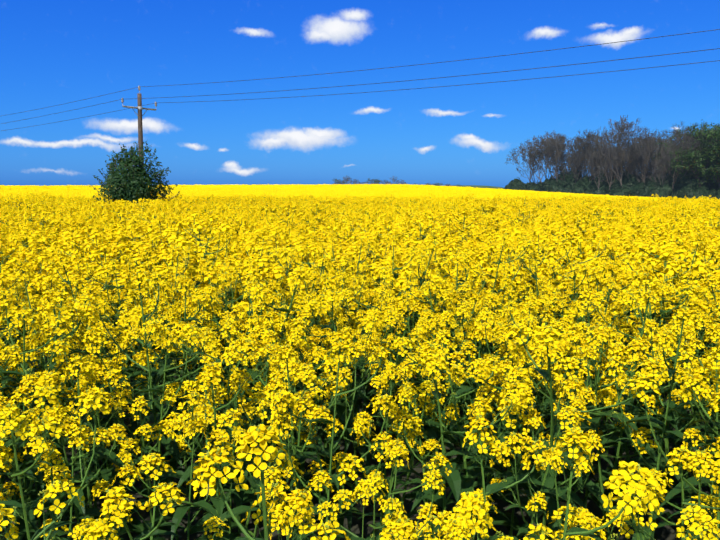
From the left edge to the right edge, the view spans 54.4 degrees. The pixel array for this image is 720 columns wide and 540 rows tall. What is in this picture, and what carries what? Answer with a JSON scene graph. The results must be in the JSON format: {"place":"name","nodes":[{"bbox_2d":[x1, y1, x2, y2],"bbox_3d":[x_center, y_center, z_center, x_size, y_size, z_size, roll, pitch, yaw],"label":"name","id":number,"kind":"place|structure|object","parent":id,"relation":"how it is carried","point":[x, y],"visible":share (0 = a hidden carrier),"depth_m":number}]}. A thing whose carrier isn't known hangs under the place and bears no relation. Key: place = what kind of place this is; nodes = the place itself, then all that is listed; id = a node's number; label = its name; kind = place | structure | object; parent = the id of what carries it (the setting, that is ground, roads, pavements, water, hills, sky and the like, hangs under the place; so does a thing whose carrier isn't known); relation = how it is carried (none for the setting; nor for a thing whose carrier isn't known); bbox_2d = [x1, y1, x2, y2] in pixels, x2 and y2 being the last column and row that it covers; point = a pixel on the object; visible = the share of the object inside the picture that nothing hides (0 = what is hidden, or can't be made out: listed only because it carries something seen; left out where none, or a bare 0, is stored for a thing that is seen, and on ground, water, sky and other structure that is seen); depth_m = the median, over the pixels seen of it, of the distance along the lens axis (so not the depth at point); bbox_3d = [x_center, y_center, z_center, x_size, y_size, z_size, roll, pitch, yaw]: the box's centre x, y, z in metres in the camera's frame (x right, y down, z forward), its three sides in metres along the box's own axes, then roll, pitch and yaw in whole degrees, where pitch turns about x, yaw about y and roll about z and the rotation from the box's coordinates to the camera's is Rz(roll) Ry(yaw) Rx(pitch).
{"place":"outdoors","nodes":[
{"label":"outdoors","id":0,"kind":"place"},
{"bbox_2d":[0,185,719,539],"bbox_3d":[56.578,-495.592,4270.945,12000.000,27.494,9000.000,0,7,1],"label":"terrain","id":1,"kind":"structure","parent":0,"point":[660,533],"depth_m":4.06},
{"bbox_2d":[89,141,179,203],"bbox_3d":[-9.753,-3.629,30.189,3.573,3.920,3.044,0,7,1],"label":"bush","id":2,"kind":"object","parent":1,"relation":"on","point":[126,184],"visible":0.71,"depth_m":29.62},
{"bbox_2d":[121,86,156,189],"bbox_3d":[-9.582,-4.535,30.753,1.121,6.952,1.494,0,7,1],"label":"utility pole","id":3,"kind":"object","parent":1,"relation":"on","point":[139,108],"visible":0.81,"depth_m":30.46},
{"bbox_2d":[2,29,719,130],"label":"power lines","id":4,"kind":"object","parent":3,"relation":"attached to","point":[407,80],"visible":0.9,"depth_m":21.69},
{"bbox_2d":[333,178,345,183],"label":"tree","id":5,"kind":"object","parent":1,"relation":"on","point":[342,181],"visible":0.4,"depth_m":628.56},
{"bbox_2d":[343,176,359,183],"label":"tree","id":6,"kind":"object","parent":1,"relation":"on","point":[354,181],"visible":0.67,"depth_m":620.26},
{"bbox_2d":[367,178,380,183],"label":"tree","id":7,"kind":"object","parent":1,"relation":"on","point":[376,181],"visible":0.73,"depth_m":605.42},
{"bbox_2d":[389,176,406,183],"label":"tree","id":8,"kind":"object","parent":1,"relation":"on","point":[400,182],"visible":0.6,"depth_m":624.42},
{"bbox_2d":[506,177,524,189],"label":"bush","id":9,"kind":"object","parent":1,"relation":"on","point":[516,184],"visible":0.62,"depth_m":235.45},
{"bbox_2d":[505,142,553,182],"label":"grove tree","id":10,"kind":"object","parent":1,"relation":"on","point":[516,156],"visible":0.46,"depth_m":239.64},
{"bbox_2d":[525,183,538,190],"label":"bush","id":11,"kind":"object","parent":1,"relation":"on","point":[533,186],"visible":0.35,"depth_m":232.91},
{"bbox_2d":[523,146,547,183],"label":"grove tree","id":12,"kind":"object","parent":1,"relation":"on","point":[530,155],"visible":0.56,"depth_m":236.34},
{"bbox_2d":[509,135,567,182],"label":"grove tree","id":13,"kind":"object","parent":1,"relation":"on","point":[525,150],"visible":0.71,"depth_m":234.31},
{"bbox_2d":[526,135,565,178],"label":"grove tree","id":14,"kind":"object","parent":1,"relation":"on","point":[545,176],"visible":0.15,"depth_m":243.07},
{"bbox_2d":[540,178,555,191],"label":"bush","id":15,"kind":"object","parent":1,"relation":"on","point":[544,186],"visible":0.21,"depth_m":228.06},
{"bbox_2d":[537,147,560,179],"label":"grove tree","id":16,"kind":"object","parent":1,"relation":"on","point":[554,163],"visible":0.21,"depth_m":236.48},
{"bbox_2d":[534,130,572,180],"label":"grove tree","id":17,"kind":"object","parent":1,"relation":"on","point":[562,140],"visible":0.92,"depth_m":228.52},
{"bbox_2d":[537,133,572,178],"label":"grove tree","id":18,"kind":"object","parent":1,"relation":"on","point":[553,157],"visible":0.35,"depth_m":236.16},
{"bbox_2d":[542,144,569,180],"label":"grove tree","id":19,"kind":"object","parent":1,"relation":"on","point":[557,157],"visible":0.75,"depth_m":230.99},
{"bbox_2d":[547,180,567,191],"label":"bush","id":20,"kind":"object","parent":1,"relation":"on","point":[555,186],"visible":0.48,"depth_m":224.88},
{"bbox_2d":[543,137,579,174],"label":"grove tree","id":21,"kind":"object","parent":1,"relation":"on","point":[566,153],"visible":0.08,"depth_m":243.27},
{"bbox_2d":[557,169,573,181],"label":"bush","id":22,"kind":"object","parent":1,"relation":"on","point":[566,176],"visible":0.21,"depth_m":232.21},
{"bbox_2d":[558,184,573,192],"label":"bush","id":23,"kind":"object","parent":1,"relation":"on","point":[567,189],"visible":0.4,"depth_m":221.12},
{"bbox_2d":[566,170,582,185],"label":"bush","id":24,"kind":"object","parent":1,"relation":"on","point":[571,181],"visible":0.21,"depth_m":230.52},
{"bbox_2d":[559,139,591,176],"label":"grove tree","id":25,"kind":"object","parent":1,"relation":"on","point":[579,150],"visible":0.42,"depth_m":229.54},
{"bbox_2d":[568,155,588,170],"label":"grove tree","id":26,"kind":"object","parent":1,"relation":"on","point":[573,164],"visible":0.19,"depth_m":236.49},
{"bbox_2d":[573,183,586,193],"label":"bush","id":27,"kind":"object","parent":1,"relation":"on","point":[580,188],"visible":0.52,"depth_m":219.51},
{"bbox_2d":[576,174,590,187],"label":"bush","id":28,"kind":"object","parent":1,"relation":"on","point":[584,181],"visible":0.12,"depth_m":225.83},
{"bbox_2d":[571,149,597,183],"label":"grove tree","id":29,"kind":"object","parent":1,"relation":"on","point":[578,160],"visible":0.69,"depth_m":224.82},
{"bbox_2d":[569,130,604,175],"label":"grove tree","id":30,"kind":"object","parent":1,"relation":"on","point":[589,135],"visible":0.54,"depth_m":225.98},
{"bbox_2d":[566,148,608,175],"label":"grove tree","id":31,"kind":"object","parent":1,"relation":"on","point":[582,162],"visible":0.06,"depth_m":233.44},
{"bbox_2d":[585,188,595,193],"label":"bush","id":32,"kind":"object","parent":1,"relation":"on","point":[590,191],"visible":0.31,"depth_m":217.55},
{"bbox_2d":[582,151,605,188],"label":"grove tree","id":33,"kind":"object","parent":1,"relation":"on","point":[594,171],"visible":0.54,"depth_m":219.80},
{"bbox_2d":[570,127,621,171],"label":"grove tree","id":34,"kind":"object","parent":1,"relation":"on","point":[586,145],"visible":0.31,"depth_m":228.99},
{"bbox_2d":[587,171,610,189],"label":"bush","id":35,"kind":"object","parent":1,"relation":"on","point":[593,185],"visible":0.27,"depth_m":221.46},
{"bbox_2d":[587,150,612,183],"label":"grove tree","id":36,"kind":"object","parent":1,"relation":"on","point":[596,165],"visible":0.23,"depth_m":221.20},
{"bbox_2d":[593,186,610,194],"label":"bush","id":37,"kind":"object","parent":1,"relation":"on","point":[601,192],"visible":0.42,"depth_m":214.73},
{"bbox_2d":[588,147,618,178],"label":"grove tree","id":38,"kind":"object","parent":1,"relation":"on","point":[602,164],"visible":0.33,"depth_m":219.99},
{"bbox_2d":[587,148,636,188],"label":"grove tree","id":39,"kind":"object","parent":1,"relation":"on","point":[614,153],"visible":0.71,"depth_m":214.36},
{"bbox_2d":[602,148,621,177],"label":"grove tree","id":40,"kind":"object","parent":1,"relation":"on","point":[610,164],"visible":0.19,"depth_m":224.31},
{"bbox_2d":[593,115,638,185],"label":"grove tree","id":41,"kind":"object","parent":1,"relation":"on","point":[605,138],"visible":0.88,"depth_m":213.69},
{"bbox_2d":[610,186,628,195],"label":"bush","id":42,"kind":"object","parent":1,"relation":"on","point":[619,191],"visible":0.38,"depth_m":208.97},
{"bbox_2d":[608,169,637,189],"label":"bush","id":43,"kind":"object","parent":1,"relation":"on","point":[629,182],"visible":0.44,"depth_m":213.94},
{"bbox_2d":[608,142,638,175],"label":"grove tree","id":44,"kind":"object","parent":1,"relation":"on","point":[618,159],"visible":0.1,"depth_m":223.84},
{"bbox_2d":[609,131,641,172],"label":"grove tree","id":45,"kind":"object","parent":1,"relation":"on","point":[622,146],"visible":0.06,"depth_m":224.14},
{"bbox_2d":[616,149,638,178],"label":"grove tree","id":46,"kind":"object","parent":1,"relation":"on","point":[625,159],"visible":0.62,"depth_m":210.65},
{"bbox_2d":[608,115,656,173],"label":"grove tree","id":47,"kind":"object","parent":1,"relation":"on","point":[641,134],"visible":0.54,"depth_m":212.27},
{"bbox_2d":[627,182,645,196],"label":"bush","id":48,"kind":"object","parent":1,"relation":"on","point":[637,190],"visible":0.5,"depth_m":204.08},
{"bbox_2d":[613,133,660,183],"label":"grove tree","id":49,"kind":"object","parent":1,"relation":"on","point":[630,147],"visible":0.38,"depth_m":210.60},
{"bbox_2d":[622,135,661,182],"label":"grove tree","id":50,"kind":"object","parent":1,"relation":"on","point":[648,144],"visible":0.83,"depth_m":207.54},
{"bbox_2d":[633,152,658,175],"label":"grove tree","id":51,"kind":"object","parent":1,"relation":"on","point":[648,162],"visible":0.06,"depth_m":220.09},
{"bbox_2d":[625,131,672,179],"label":"grove tree","id":52,"kind":"object","parent":1,"relation":"on","point":[655,135],"visible":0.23,"depth_m":211.31},
{"bbox_2d":[622,138,678,182],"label":"grove tree","id":53,"kind":"object","parent":1,"relation":"on","point":[648,161],"visible":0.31,"depth_m":211.04},
{"bbox_2d":[642,179,658,196],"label":"bush","id":54,"kind":"object","parent":1,"relation":"on","point":[649,187],"visible":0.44,"depth_m":202.22},
{"bbox_2d":[645,174,663,184],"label":"grove understorey","id":55,"kind":"object","parent":1,"relation":"on","point":[656,181],"visible":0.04,"depth_m":212.67},
{"bbox_2d":[633,130,677,177],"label":"grove tree","id":56,"kind":"object","parent":1,"relation":"on","point":[655,149],"visible":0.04,"depth_m":216.10},
{"bbox_2d":[639,145,682,183],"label":"grove tree","id":57,"kind":"object","parent":1,"relation":"on","point":[668,159],"visible":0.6,"depth_m":204.28},
{"bbox_2d":[651,182,672,197],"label":"bush","id":58,"kind":"object","parent":1,"relation":"on","point":[664,190],"visible":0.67,"depth_m":198.72},
{"bbox_2d":[654,157,672,174],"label":"grove tree","id":59,"kind":"object","parent":1,"relation":"on","point":[665,166],"visible":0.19,"depth_m":212.00},
{"bbox_2d":[659,171,672,184],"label":"grove understorey","id":60,"kind":"object","parent":1,"relation":"on","point":[668,178],"visible":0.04,"depth_m":209.60},
{"bbox_2d":[650,140,691,172],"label":"grove tree","id":61,"kind":"object","parent":1,"relation":"on","point":[666,144],"visible":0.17,"depth_m":207.35},
{"bbox_2d":[651,121,703,189],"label":"grove tree","id":62,"kind":"object","parent":1,"relation":"on","point":[678,139],"visible":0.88,"depth_m":195.38},
{"bbox_2d":[663,167,701,192],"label":"grove understorey","id":63,"kind":"object","parent":1,"relation":"on","point":[685,180],"visible":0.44,"depth_m":198.99},
{"bbox_2d":[677,183,694,197],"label":"bush","id":64,"kind":"object","parent":1,"relation":"on","point":[683,192],"visible":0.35,"depth_m":195.86},
{"bbox_2d":[668,142,704,177],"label":"grove tree","id":65,"kind":"object","parent":1,"relation":"on","point":[686,163],"visible":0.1,"depth_m":202.01},
{"bbox_2d":[668,125,714,173],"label":"grove tree","id":66,"kind":"object","parent":1,"relation":"on","point":[696,141],"visible":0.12,"depth_m":197.59},
{"bbox_2d":[668,147,715,186],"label":"grove tree","id":67,"kind":"object","parent":1,"relation":"on","point":[696,157],"visible":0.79,"depth_m":195.04},
{"bbox_2d":[672,125,718,164],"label":"grove tree","id":68,"kind":"object","parent":1,"relation":"on","point":[692,136],"visible":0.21,"depth_m":201.67},
{"bbox_2d":[687,186,706,198],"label":"bush","id":69,"kind":"object","parent":1,"relation":"on","point":[697,192],"visible":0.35,"depth_m":192.79},
{"bbox_2d":[686,119,719,178],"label":"grove tree","id":70,"kind":"object","parent":1,"relation":"on","point":[704,135],"visible":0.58,"depth_m":192.87},
{"bbox_2d":[704,188,715,197],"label":"bush","id":71,"kind":"object","parent":1,"relation":"on","point":[709,192],"visible":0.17,"depth_m":191.21},
{"bbox_2d":[702,128,719,174],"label":"grove tree","id":72,"kind":"object","parent":1,"relation":"on","point":[718,173],"visible":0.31,"depth_m":189.21},
{"bbox_2d":[703,174,719,190],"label":"grove understorey","id":73,"kind":"object","parent":1,"relation":"on","point":[710,185],"visible":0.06,"depth_m":198.58},
{"bbox_2d":[704,138,719,187],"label":"grove tree","id":74,"kind":"object","parent":1,"relation":"on","point":[713,155],"visible":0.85,"depth_m":190.76},
{"bbox_2d":[711,122,719,137],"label":"grove tree","id":75,"kind":"object","parent":1,"relation":"on","point":[717,128],"visible":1,"depth_m":184.43},
{"bbox_2d":[712,190,719,199],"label":"bush","id":76,"kind":"object","parent":1,"relation":"on","point":[717,194],"visible":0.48,"depth_m":188.79},
{"bbox_2d":[0,0,719,187],"label":"sky","id":77,"kind":"structure","parent":0,"point":[53,52]}
]}

